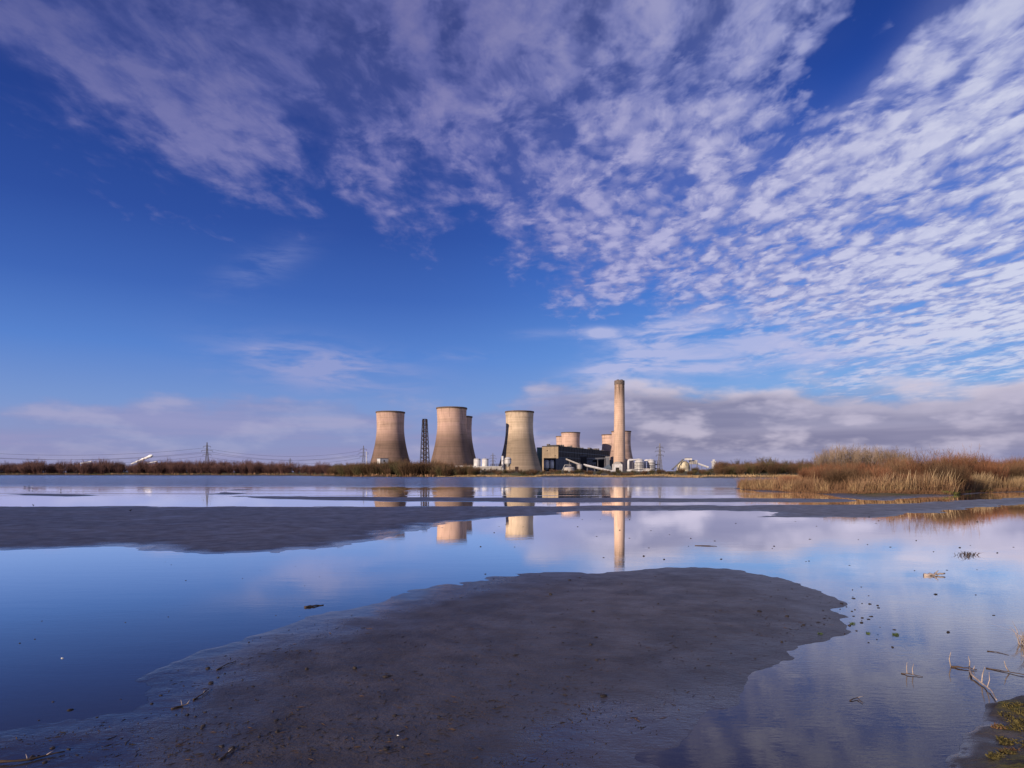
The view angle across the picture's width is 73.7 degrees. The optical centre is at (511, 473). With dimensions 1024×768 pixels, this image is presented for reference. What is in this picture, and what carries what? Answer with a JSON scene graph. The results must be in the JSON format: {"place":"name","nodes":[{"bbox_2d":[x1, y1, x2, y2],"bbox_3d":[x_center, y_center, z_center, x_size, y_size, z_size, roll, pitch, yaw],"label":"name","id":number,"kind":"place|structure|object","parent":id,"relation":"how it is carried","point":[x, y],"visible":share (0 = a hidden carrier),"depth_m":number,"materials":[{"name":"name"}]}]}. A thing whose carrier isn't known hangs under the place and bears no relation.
{"place":"outdoors","nodes":[
{"label":"outdoors","id":0,"kind":"place"},
{"bbox_2d":[474,458,480,466],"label":"storage tank","id":1,"kind":"object","parent":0,"point":[477,461],"visible":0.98,"depth_m":1144.88,"materials":[{"name":"metal"}]},
{"bbox_2d":[482,458,488,465],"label":"storage tank","id":2,"kind":"object","parent":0,"point":[485,461],"visible":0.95,"depth_m":1145.23,"materials":[{"name":"metal"}]},
{"bbox_2d":[0,475,1023,767],"bbox_3d":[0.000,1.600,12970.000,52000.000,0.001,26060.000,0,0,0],"label":"water","id":3,"kind":"structure","parent":0,"point":[90,631],"depth_m":9.75,"materials":[{"name":"liquid"}]},
{"bbox_2d":[923,570,944,575],"bbox_3d":[6.614,1.570,10.689,0.368,0.104,0.074,0,0,-8],"label":"driftwood","id":4,"kind":"object","parent":3,"relation":"on","point":[930,574],"visible":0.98,"depth_m":10.67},
{"bbox_2d":[927,457,974,489],"bbox_3d":[34.999,0.162,54.336,3.410,2.956,3.338,0,0,0],"label":"willow bush","id":5,"kind":"object","parent":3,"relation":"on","point":[963,476],"visible":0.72,"depth_m":53.72,"materials":[{"name":"plant"}]},
{"bbox_2d":[927,461,975,486],"bbox_3d":[35.312,0.240,55.178,3.551,2.770,3.295,0,0,18],"label":"willow bush","id":6,"kind":"object","parent":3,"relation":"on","point":[947,472],"visible":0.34,"depth_m":54.83,"materials":[{"name":"plant"}]},
{"bbox_2d":[949,652,976,669],"bbox_3d":[3.693,1.539,5.593,0.194,0.127,0.025,0,0,35],"label":"stick","id":7,"kind":"object","parent":3,"relation":"on","point":[959,666],"visible":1,"depth_m":5.61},
{"bbox_2d":[962,459,998,481],"bbox_3d":[41.874,0.101,61.186,3.179,2.977,3.035,0,0,25],"label":"willow bush","id":8,"kind":"object","parent":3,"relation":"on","point":[982,471],"visible":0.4,"depth_m":60.67,"materials":[{"name":"plant"}]},
{"bbox_2d":[968,656,996,700],"bbox_3d":[3.571,1.535,5.213,0.062,0.138,0.929,0,0,23],"label":"stick","id":9,"kind":"object","parent":3,"relation":"on","point":[977,679],"visible":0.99,"depth_m":5.17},
{"bbox_2d":[976,459,1011,485],"bbox_3d":[43.396,0.056,61.741,3.163,3.103,3.313,0,0,26],"label":"willow bush","id":10,"kind":"object","parent":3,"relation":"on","point":[1001,473],"visible":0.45,"depth_m":61.08,"materials":[{"name":"plant"}]},
{"bbox_2d":[986,661,1023,674],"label":"stick","id":11,"kind":"object","parent":3,"relation":"on","point":[1004,671],"visible":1,"depth_m":5.48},
{"bbox_2d":[991,621,1023,644],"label":"grass tuft","id":12,"kind":"object","parent":3,"relation":"on","point":[1022,638],"visible":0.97,"depth_m":6.40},
{"bbox_2d":[0,471,1023,767],"bbox_3d":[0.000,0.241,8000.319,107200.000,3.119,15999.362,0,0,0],"label":"ground","id":13,"kind":"structure","parent":0,"point":[538,621],"depth_m":5.87,"materials":[{"name":"soil"}]},
{"bbox_2d":[0,751,64,762],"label":"stick","id":14,"kind":"object","parent":13,"relation":"on","point":[19,760],"visible":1,"depth_m":3.79,"materials":[{"name":"wood"}]},
{"bbox_2d":[0,456,331,474],"bbox_3d":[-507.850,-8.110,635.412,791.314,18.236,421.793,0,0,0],"label":"woodland","id":15,"kind":"object","parent":13,"relation":"on","point":[100,467],"visible":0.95,"depth_m":602.18,"materials":[{"name":"plant"}]},
{"bbox_2d":[201,442,212,460],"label":"electricity pylon","id":16,"kind":"object","parent":13,"relation":"on","point":[207,450],"visible":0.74,"depth_m":1120.30,"materials":[{"name":"metal"}]},
{"bbox_2d":[5,473,436,476],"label":"reeds","id":17,"kind":"object","parent":13,"relation":"on","point":[387,475],"visible":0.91,"depth_m":478.91,"materials":[{"name":"plant"}]},
{"bbox_2d":[336,463,350,475],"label":"shore bush","id":18,"kind":"object","parent":13,"relation":"on","point":[340,470],"visible":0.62,"depth_m":375.72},
{"bbox_2d":[342,462,354,475],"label":"shore bush","id":19,"kind":"object","parent":13,"relation":"on","point":[349,473],"visible":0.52,"depth_m":361.61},
{"bbox_2d":[349,462,364,475],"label":"shore bush","id":20,"kind":"object","parent":13,"relation":"on","point":[357,471],"visible":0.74,"depth_m":351.10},
{"bbox_2d":[359,461,372,475],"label":"shore bush","id":21,"kind":"object","parent":13,"relation":"on","point":[364,470],"visible":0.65,"depth_m":347.83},
{"bbox_2d":[362,462,380,474],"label":"shore bush","id":22,"kind":"object","parent":13,"relation":"on","point":[371,468],"visible":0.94,"depth_m":346.06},
{"bbox_2d":[373,464,388,474],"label":"shore bush","id":23,"kind":"object","parent":13,"relation":"on","point":[377,471],"visible":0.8,"depth_m":346.37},
{"bbox_2d":[377,458,388,463],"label":"switch house","id":24,"kind":"structure","parent":13,"relation":"on","point":[381,460],"depth_m":898.05,"materials":[{"name":"grey paint"}]},
{"bbox_2d":[371,411,409,463],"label":"cooling tower","id":25,"kind":"structure","parent":13,"relation":"on","point":[390,443],"depth_m":1258.78,"materials":[{"name":"concrete"}]},
{"bbox_2d":[382,459,401,473],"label":"shore bush","id":26,"kind":"object","parent":13,"relation":"on","point":[391,466],"visible":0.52,"depth_m":348.58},
{"bbox_2d":[389,460,409,476],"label":"shore bush","id":27,"kind":"object","parent":13,"relation":"on","point":[395,471],"visible":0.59,"depth_m":336.04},
{"bbox_2d":[397,460,417,476],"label":"shore bush","id":28,"kind":"object","parent":13,"relation":"on","point":[402,471],"visible":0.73,"depth_m":333.33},
{"bbox_2d":[405,462,419,475],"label":"shore bush","id":29,"kind":"object","parent":13,"relation":"on","point":[411,471],"visible":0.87,"depth_m":332.00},
{"bbox_2d":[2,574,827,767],"bbox_3d":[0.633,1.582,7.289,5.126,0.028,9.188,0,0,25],"label":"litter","id":30,"kind":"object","parent":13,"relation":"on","point":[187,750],"visible":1,"depth_m":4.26,"materials":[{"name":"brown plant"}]},
{"bbox_2d":[218,747,235,760],"bbox_3d":[-1.605,1.573,3.849,0.021,0.029,0.159,0,0,10],"label":"stick","id":31,"kind":"object","parent":30,"relation":"on","point":[225,754],"visible":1,"depth_m":3.84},
{"bbox_2d":[405,459,425,474],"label":"shore bush","id":32,"kind":"object","parent":13,"relation":"on","point":[414,466],"visible":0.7,"depth_m":333.09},
{"bbox_2d":[412,460,431,474],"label":"shore bush","id":33,"kind":"object","parent":13,"relation":"on","point":[421,470],"visible":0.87,"depth_m":333.50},
{"bbox_2d":[420,419,429,462],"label":"lattice mast","id":34,"kind":"object","parent":13,"relation":"on","point":[425,439],"visible":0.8,"depth_m":1208.79,"materials":[{"name":"metal"}]},
{"bbox_2d":[433,464,447,476],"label":"shore bush","id":35,"kind":"object","parent":13,"relation":"on","point":[438,472],"visible":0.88,"depth_m":327.28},
{"bbox_2d":[440,467,453,476],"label":"shore bush","id":36,"kind":"object","parent":13,"relation":"on","point":[447,470],"visible":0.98,"depth_m":325.82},
{"bbox_2d":[431,406,473,465],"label":"cooling tower","id":37,"kind":"structure","parent":13,"relation":"on","point":[451,443],"depth_m":1178.21,"materials":[{"name":"concrete"}]},
{"bbox_2d":[456,466,468,474],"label":"shore bush","id":38,"kind":"object","parent":13,"relation":"on","point":[460,468],"visible":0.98,"depth_m":323.88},
{"bbox_2d":[466,416,475,463],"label":"cooling tower","id":39,"kind":"structure","parent":13,"relation":"on","point":[469,430],"depth_m":1371.21,"materials":[{"name":"concrete"}]},
{"bbox_2d":[461,466,501,469],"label":"long store","id":40,"kind":"structure","parent":13,"relation":"on","point":[491,467],"depth_m":1050.00,"materials":[{"name":"grey paint"}]},
{"bbox_2d":[504,457,510,469],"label":"silo","id":41,"kind":"object","parent":13,"relation":"on","point":[507,461],"visible":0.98,"depth_m":1096.22,"materials":[{"name":"grey paint"}]},
{"bbox_2d":[499,410,541,471],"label":"cooling tower","id":42,"kind":"structure","parent":13,"relation":"on","point":[519,448],"depth_m":1250.69,"materials":[{"name":"concrete"}]},
{"bbox_2d":[537,447,541,469],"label":"turbine hall","id":43,"kind":"structure","parent":13,"relation":"on","point":[539,452],"depth_m":1520.00,"materials":[{"name":"metal"}]},
{"bbox_2d":[544,461,548,470],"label":"silo","id":44,"kind":"object","parent":13,"relation":"on","point":[546,465],"visible":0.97,"depth_m":1326.43,"materials":[{"name":"grey paint"}]},
{"bbox_2d":[544,458,555,470],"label":"silo enclosure","id":45,"kind":"object","parent":13,"relation":"on","point":[549,459],"visible":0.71,"depth_m":1352.00,"materials":[{"name":"metal"}]},
{"bbox_2d":[556,436,561,444],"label":"cooling tower","id":46,"kind":"structure","parent":13,"relation":"on","point":[558,440],"depth_m":2104.36,"materials":[{"name":"concrete"}]},
{"bbox_2d":[555,458,566,470],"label":"corrugated shed","id":47,"kind":"structure","parent":13,"relation":"on","point":[560,463],"depth_m":1340.00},
{"bbox_2d":[561,432,579,446],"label":"cooling tower","id":48,"kind":"structure","parent":13,"relation":"on","point":[571,438],"depth_m":1902.80,"materials":[{"name":"concrete"}]},
{"bbox_2d":[542,444,613,470],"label":"boiler house","id":49,"kind":"structure","parent":13,"relation":"on","point":[571,453],"depth_m":1544.46,"materials":[{"name":"black metal"}]},
{"bbox_2d":[580,456,586,470],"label":"transfer house","id":50,"kind":"structure","parent":13,"relation":"on","point":[583,460],"depth_m":1379.00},
{"bbox_2d":[587,460,595,470],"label":"bunker bay","id":51,"kind":"object","parent":13,"relation":"on","point":[592,463],"visible":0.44,"depth_m":1400.00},
{"bbox_2d":[583,464,611,470],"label":"conveyor","id":52,"kind":"object","parent":13,"relation":"on","point":[594,467],"visible":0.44,"depth_m":1282.09,"materials":[{"name":"metal"}]},
{"bbox_2d":[601,434,611,453],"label":"cooling tower","id":53,"kind":"structure","parent":13,"relation":"on","point":[606,442],"depth_m":2011.29,"materials":[{"name":"concrete"}]},
{"bbox_2d":[612,462,621,470],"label":"duct house","id":54,"kind":"structure","parent":13,"relation":"on","point":[616,466],"depth_m":1350.00,"materials":[{"name":"white paint"}]},
{"bbox_2d":[437,473,797,477],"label":"reeds","id":55,"kind":"object","parent":13,"relation":"on","point":[668,475],"visible":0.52,"depth_m":278.07,"materials":[{"name":"plant"}]},
{"bbox_2d":[613,379,625,470],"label":"chimney","id":56,"kind":"object","parent":13,"relation":"on","point":[619,421],"visible":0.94,"depth_m":1414.33,"materials":[{"name":"concrete"}]},
{"bbox_2d":[610,431,634,470],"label":"cooling tower","id":57,"kind":"structure","parent":13,"relation":"on","point":[628,453],"depth_m":1848.69,"materials":[{"name":"concrete"}]},
{"bbox_2d":[627,458,643,470],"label":"absorber vessel","id":58,"kind":"object","parent":13,"relation":"on","point":[639,464],"visible":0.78,"depth_m":1323.14,"materials":[{"name":"grey paint"}]},
{"bbox_2d":[644,459,654,469],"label":"absorber vessel","id":59,"kind":"object","parent":13,"relation":"on","point":[650,463],"visible":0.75,"depth_m":1339.63,"materials":[{"name":"grey paint"}]},
{"bbox_2d":[656,443,664,468],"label":"electricity pylon","id":60,"kind":"object","parent":13,"relation":"on","point":[660,458],"visible":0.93,"depth_m":1158.13,"materials":[{"name":"metal"}]},
{"bbox_2d":[677,460,689,470],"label":"storage dome","id":61,"kind":"structure","parent":13,"relation":"on","point":[684,465],"depth_m":1489.34,"materials":[{"name":"metal"}]},
{"bbox_2d":[717,465,730,474],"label":"shore bush","id":62,"kind":"object","parent":13,"relation":"on","point":[725,472],"visible":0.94,"depth_m":260.99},
{"bbox_2d":[724,465,736,474],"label":"shore bush","id":63,"kind":"object","parent":13,"relation":"on","point":[732,472],"visible":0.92,"depth_m":261.57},
{"bbox_2d":[735,468,746,474],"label":"shore bush","id":64,"kind":"object","parent":13,"relation":"on","point":[741,470],"visible":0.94,"depth_m":258.30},
{"bbox_2d":[740,463,760,473],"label":"shore bush","id":65,"kind":"object","parent":13,"relation":"on","point":[749,469],"visible":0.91,"depth_m":260.18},
{"bbox_2d":[746,462,765,473],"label":"shore bush","id":66,"kind":"object","parent":13,"relation":"on","point":[758,469],"visible":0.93,"depth_m":260.03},
{"bbox_2d":[765,464,781,474],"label":"shore bush","id":67,"kind":"object","parent":13,"relation":"on","point":[775,470],"visible":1,"depth_m":252.31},
{"bbox_2d":[783,464,797,473],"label":"shore bush","id":68,"kind":"object","parent":13,"relation":"on","point":[793,469],"visible":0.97,"depth_m":255.87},
{"bbox_2d":[796,463,813,481],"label":"willow bush","id":69,"kind":"object","parent":13,"relation":"on","point":[809,476],"visible":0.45,"depth_m":68.00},
{"bbox_2d":[806,465,831,481],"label":"willow bush","id":70,"kind":"object","parent":13,"relation":"on","point":[818,474],"visible":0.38,"depth_m":61.79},
{"bbox_2d":[818,449,828,465],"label":"bare tree","id":71,"kind":"object","parent":13,"relation":"on","point":[821,456],"visible":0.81,"depth_m":116.52,"materials":[{"name":"brown plant"}]},
{"bbox_2d":[814,462,840,470],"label":"willow bush","id":72,"kind":"object","parent":13,"relation":"on","point":[829,467],"visible":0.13,"depth_m":64.51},
{"bbox_2d":[827,448,839,465],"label":"bare tree","id":73,"kind":"object","parent":13,"relation":"on","point":[832,455],"visible":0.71,"depth_m":120.08,"materials":[{"name":"brown plant"}]},
{"bbox_2d":[819,464,857,488],"bbox_3d":[26.813,0.246,56.477,2.963,2.624,3.027,0,0,-3],"label":"willow bush","id":74,"kind":"object","parent":13,"relation":"on","point":[832,474],"visible":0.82,"depth_m":56.16,"materials":[{"name":"plant"}]},
{"bbox_2d":[832,445,846,465],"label":"bare tree","id":75,"kind":"object","parent":13,"relation":"on","point":[839,457],"visible":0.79,"depth_m":114.36,"materials":[{"name":"brown plant"}]},
{"bbox_2d":[825,460,861,482],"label":"willow bush","id":76,"kind":"object","parent":13,"relation":"on","point":[843,468],"visible":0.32,"depth_m":57.12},
{"bbox_2d":[838,447,850,466],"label":"bare tree","id":77,"kind":"object","parent":13,"relation":"on","point":[844,457],"visible":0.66,"depth_m":131.45,"materials":[{"name":"brown plant"}]},
{"bbox_2d":[844,444,853,465],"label":"bare tree","id":78,"kind":"object","parent":13,"relation":"on","point":[850,458],"visible":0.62,"depth_m":132.58,"materials":[{"name":"brown plant"}]},
{"bbox_2d":[850,446,864,465],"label":"bare tree","id":79,"kind":"object","parent":13,"relation":"on","point":[853,456],"visible":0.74,"depth_m":115.15,"materials":[{"name":"brown plant"}]},
{"bbox_2d":[844,466,875,483],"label":"willow bush","id":80,"kind":"object","parent":13,"relation":"on","point":[864,472],"visible":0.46,"depth_m":54.91,"materials":[{"name":"plant"}]},
{"bbox_2d":[855,446,869,464],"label":"bare tree","id":81,"kind":"object","parent":13,"relation":"on","point":[863,455],"visible":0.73,"depth_m":117.27,"materials":[{"name":"brown plant"}]},
{"bbox_2d":[714,458,1016,468],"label":"woodland","id":82,"kind":"object","parent":13,"relation":"on","point":[716,464],"visible":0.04,"depth_m":399.18,"materials":[{"name":"plant"}]},
{"bbox_2d":[868,447,877,467],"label":"bare tree","id":83,"kind":"object","parent":13,"relation":"on","point":[873,459],"visible":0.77,"depth_m":127.38,"materials":[{"name":"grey plant"}]},
{"bbox_2d":[735,469,1023,494],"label":"reeds","id":84,"kind":"object","parent":13,"relation":"on","point":[805,484],"visible":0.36,"depth_m":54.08,"materials":[{"name":"plant"}]},
{"bbox_2d":[868,465,898,482],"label":"willow bush","id":85,"kind":"object","parent":13,"relation":"on","point":[883,474],"visible":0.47,"depth_m":54.27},
{"bbox_2d":[744,486,1023,494],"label":"grass","id":86,"kind":"structure","parent":13,"relation":"on","point":[1003,489],"depth_m":52.91,"materials":[{"name":"plant"}]},
{"bbox_2d":[877,450,890,466],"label":"bare tree","id":87,"kind":"object","parent":13,"relation":"on","point":[881,457],"visible":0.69,"depth_m":115.74,"materials":[{"name":"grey plant"}]},
{"bbox_2d":[879,450,897,468],"bbox_3d":[34.479,-0.344,62.654,1.675,3.740,1.908,0,0,-32],"label":"sapling","id":88,"kind":"object","parent":13,"relation":"on","point":[888,460],"visible":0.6,"depth_m":62.58,"materials":[{"name":"brown plant"}]},
{"bbox_2d":[872,459,908,475],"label":"willow bush","id":89,"kind":"object","parent":13,"relation":"on","point":[894,469],"visible":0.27,"depth_m":60.11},
{"bbox_2d":[879,456,927,473],"bbox_3d":[35.742,-0.192,62.660,4.124,3.217,3.827,0,0,18],"label":"willow bush","id":90,"kind":"object","parent":13,"relation":"on","point":[901,465],"visible":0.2,"depth_m":62.12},
{"bbox_2d":[895,471,917,485],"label":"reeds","id":91,"kind":"object","parent":13,"relation":"on","point":[906,477],"visible":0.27,"depth_m":53.98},
{"bbox_2d":[897,462,925,476],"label":"willow bush","id":92,"kind":"object","parent":13,"relation":"on","point":[915,471],"visible":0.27,"depth_m":60.15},
{"bbox_2d":[904,449,925,470],"bbox_3d":[36.350,-0.456,61.504,1.840,4.105,2.105,0,0,35],"label":"sapling","id":93,"kind":"object","parent":13,"relation":"on","point":[913,461],"visible":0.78,"depth_m":61.45,"materials":[{"name":"brown plant"}]},
{"bbox_2d":[918,444,939,473],"bbox_3d":[36.606,-0.489,59.385,1.839,4.320,1.828,0,0,-4],"label":"sapling","id":94,"kind":"object","parent":13,"relation":"on","point":[933,463],"visible":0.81,"depth_m":59.59,"materials":[{"name":"brown plant"}]},
{"bbox_2d":[909,457,949,475],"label":"willow bush","id":95,"kind":"object","parent":13,"relation":"on","point":[926,465],"visible":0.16,"depth_m":62.32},
{"bbox_2d":[915,456,966,478],"bbox_3d":[37.480,-0.068,59.411,3.902,3.245,3.815,0,0,-42],"label":"willow bush","id":96,"kind":"object","parent":13,"relation":"on","point":[954,466],"visible":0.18,"depth_m":59.23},
{"bbox_2d":[937,449,982,475],"bbox_3d":[40.368,-0.335,61.565,3.821,3.772,3.843,0,0,1],"label":"willow bush","id":97,"kind":"object","parent":13,"relation":"on","point":[970,465],"visible":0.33,"depth_m":61.05,"materials":[{"name":"plant"}]},
{"bbox_2d":[958,443,980,465],"bbox_3d":[43.481,-0.651,64.856,1.939,4.558,1.988,0,0,32],"label":"sapling","id":98,"kind":"object","parent":13,"relation":"on","point":[971,453],"visible":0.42,"depth_m":64.69,"materials":[{"name":"brown plant"}]},
{"bbox_2d":[955,450,1001,467],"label":"willow bush","id":99,"kind":"object","parent":13,"relation":"on","point":[983,459],"visible":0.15,"depth_m":65.96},
{"bbox_2d":[942,489,1022,494],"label":"grass","id":100,"kind":"structure","parent":13,"relation":"on","point":[953,493],"depth_m":51.62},
{"bbox_2d":[968,471,1023,490],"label":"reeds","id":101,"kind":"object","parent":13,"relation":"on","point":[990,482],"visible":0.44,"depth_m":58.57,"materials":[{"name":"plant"}]},
{"bbox_2d":[988,750,1004,756],"bbox_3d":[2.668,1.549,3.764,0.104,0.016,0.084,0,0,0],"label":"moss pad","id":102,"kind":"object","parent":13,"relation":"on","point":[1000,754],"visible":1,"depth_m":3.77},
{"bbox_2d":[990,723,1005,728],"bbox_3d":[3.020,1.570,4.234,0.082,0.016,0.105,0,0,-14],"label":"moss pad","id":103,"kind":"object","parent":13,"relation":"on","point":[995,726],"visible":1,"depth_m":4.24,"materials":[{"name":"brown plant"}]},
{"bbox_2d":[985,751,1012,759],"bbox_3d":[2.671,1.548,3.740,0.131,0.016,0.106,0,0,25],"label":"moss pad","id":104,"kind":"object","parent":13,"relation":"on","point":[991,755],"visible":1,"depth_m":3.73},
{"bbox_2d":[997,711,1012,718],"bbox_3d":[3.221,1.567,4.430,0.147,0.016,0.137,0,0,43],"label":"moss pad","id":105,"kind":"object","parent":13,"relation":"on","point":[1000,714],"visible":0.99,"depth_m":4.44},
{"bbox_2d":[996,723,1014,729],"bbox_3d":[3.052,1.568,4.217,0.091,0.016,0.099,0,0,-36],"label":"moss pad","id":106,"kind":"object","parent":13,"relation":"on","point":[1008,726],"visible":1,"depth_m":4.22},
{"bbox_2d":[1000,702,1016,708],"bbox_3d":[3.329,1.551,4.549,0.133,0.016,0.137,0,0,0],"label":"moss pad","id":107,"kind":"object","parent":13,"relation":"on","point":[1010,706],"visible":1,"depth_m":4.56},
{"bbox_2d":[996,738,1021,744],"bbox_3d":[2.929,1.573,4.006,0.137,0.016,0.125,0,0,7],"label":"moss pad","id":108,"kind":"object","parent":13,"relation":"on","point":[1009,742],"visible":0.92,"depth_m":4.01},
{"bbox_2d":[1001,460,1023,478],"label":"willow bush","id":109,"kind":"object","parent":13,"relation":"on","point":[1019,474],"visible":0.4,"depth_m":64.70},
{"bbox_2d":[1007,461,1023,475],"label":"willow bush","id":110,"kind":"object","parent":13,"relation":"on","point":[1022,464],"visible":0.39,"depth_m":66.46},
{"bbox_2d":[1009,723,1023,731],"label":"moss pad","id":111,"kind":"object","parent":13,"relation":"on","point":[1014,725],"visible":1,"depth_m":4.19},
{"bbox_2d":[1011,716,1023,724],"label":"moss pad","id":112,"kind":"object","parent":13,"relation":"on","point":[1017,720],"visible":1,"depth_m":4.30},
{"bbox_2d":[0,0,1023,471],"label":"sky","id":113,"kind":"structure","parent":0,"point":[793,230],"materials":[{"name":"blue"}]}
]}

